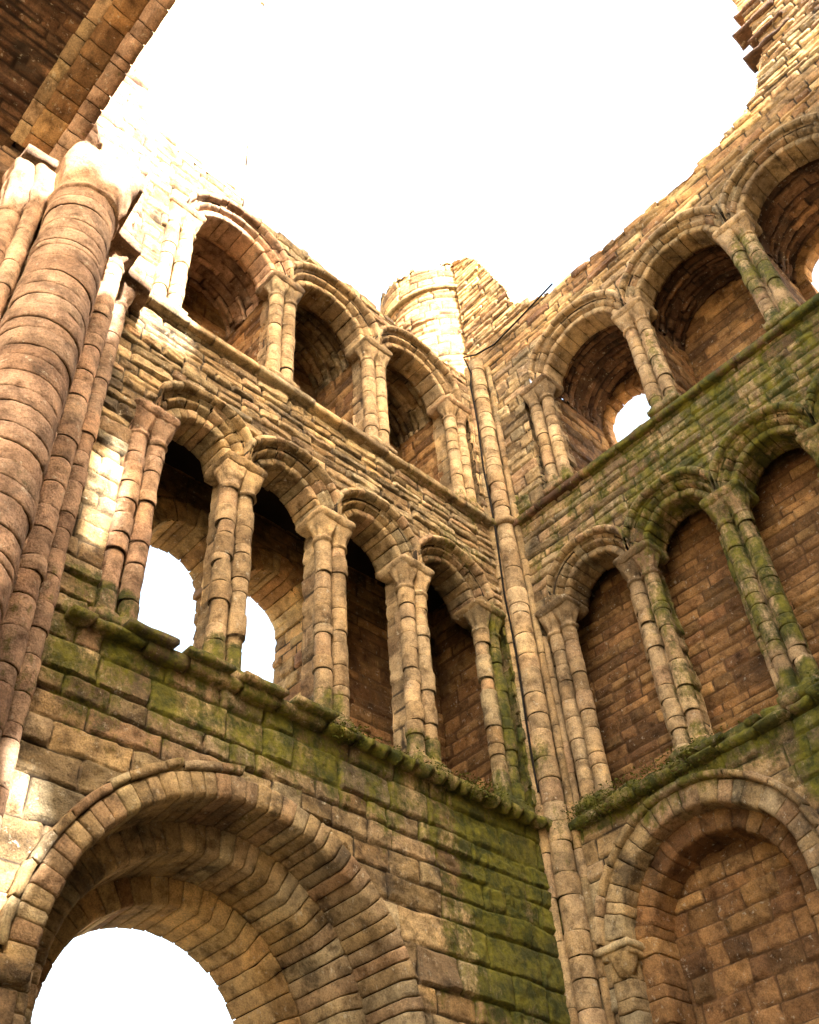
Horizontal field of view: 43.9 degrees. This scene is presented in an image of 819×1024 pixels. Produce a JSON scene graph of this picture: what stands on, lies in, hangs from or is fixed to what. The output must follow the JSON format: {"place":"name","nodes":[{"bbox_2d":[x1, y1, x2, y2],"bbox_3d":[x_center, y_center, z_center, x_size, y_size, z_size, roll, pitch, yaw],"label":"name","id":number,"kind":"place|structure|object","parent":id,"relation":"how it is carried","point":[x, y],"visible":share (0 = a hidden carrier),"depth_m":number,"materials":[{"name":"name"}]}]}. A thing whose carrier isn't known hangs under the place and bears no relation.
{"place":"outdoors","nodes":[
{"label":"outdoors","id":0,"kind":"place"},
{"bbox_2d":[31,0,818,1023],"label":"sky","id":1,"kind":"structure","parent":0,"point":[388,139],"materials":[{"name":"white"}]},
{"label":"ground","id":2,"kind":"structure","parent":0,"visible":0},
{"bbox_2d":[0,0,95,147],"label":"barrel vault","id":3,"kind":"object","parent":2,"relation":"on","point":[35,36],"visible":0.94,"depth_m":9.71,"materials":[{"name":"stone"}]},
{"bbox_2d":[0,60,159,828],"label":"clustered pier","id":4,"kind":"structure","parent":2,"relation":"on","point":[74,286],"depth_m":8.06,"materials":[{"name":"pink stone"}]},
{"bbox_2d":[10,0,175,161],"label":"crossing arch","id":5,"kind":"structure","parent":4,"relation":"attached to","point":[86,75],"depth_m":9.70,"materials":[{"name":"brown stone"}]},
{"bbox_2d":[0,0,581,1023],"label":"transept wall","id":6,"kind":"structure","parent":2,"relation":"on","point":[260,850],"depth_m":9.50,"materials":[{"name":"stone"}]},
{"bbox_2d":[150,496,248,646],"bbox_3d":[-2.486,1.035,10.475,1.537,2.693,0.614,32,-56,-31],"label":"window","id":7,"kind":"structure","parent":6,"relation":"in","point":[184,539],"depth_m":11.19,"materials":[{"name":"brown stone"}]},
{"bbox_2d":[192,546,303,700],"bbox_3d":[-1.658,1.566,11.039,1.411,2.645,0.616,32,-56,-31],"label":"window","id":8,"kind":"structure","parent":6,"relation":"in","point":[283,608],"depth_m":11.70,"materials":[{"name":"brown stone"}]},
{"bbox_2d":[380,261,468,444],"bbox_3d":[0.709,-2.382,18.108,2.441,4.936,2.442,32,-56,-31],"label":"stair turret","id":9,"kind":"object","parent":6,"relation":"attached to","point":[423,306],"visible":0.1,"depth_m":17.86,"materials":[{"name":"yellow stone"}]},
{"bbox_2d":[328,713,555,828],"bbox_3d":[0.382,2.516,9.664,2.906,0.231,0.203,32,-56,-31],"label":"moss","id":10,"kind":"object","parent":6,"relation":"on","point":[360,727],"visible":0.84,"depth_m":9.59,"materials":[{"name":"green plant"}]},
{"bbox_2d":[463,283,552,792],"bbox_3d":[1.796,-0.251,13.158,1.742,7.993,0.200,-30,-51,23],"label":"lightning cable","id":11,"kind":"object","parent":6,"relation":"attached to","point":[503,587],"visible":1,"depth_m":13.11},
{"bbox_2d":[464,358,615,1023],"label":"corner shaft","id":12,"kind":"object","parent":2,"relation":"on","point":[576,907],"visible":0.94,"depth_m":11.07,"materials":[{"name":"stone"}]},
{"bbox_2d":[451,0,818,1023],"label":"transept wall","id":13,"kind":"structure","parent":2,"relation":"on","point":[671,550],"depth_m":11.52,"materials":[{"name":"stone"}]},
{"bbox_2d":[603,375,644,447],"bbox_3d":[3.362,-1.324,15.246,0.261,1.675,1.217,32,-56,-31],"label":"window","id":14,"kind":"structure","parent":13,"relation":"in","point":[626,390],"depth_m":15.66,"materials":[{"name":"beige stone"}]},
{"bbox_2d":[562,669,818,830],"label":"moss","id":15,"kind":"object","parent":13,"relation":"on","point":[645,768],"visible":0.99,"depth_m":9.99,"materials":[{"name":"green plant"}]},
{"bbox_2d":[791,228,818,300],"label":"window","id":16,"kind":"structure","parent":13,"relation":"in","point":[808,257],"depth_m":14.01,"materials":[{"name":"beige stone"}]}
]}

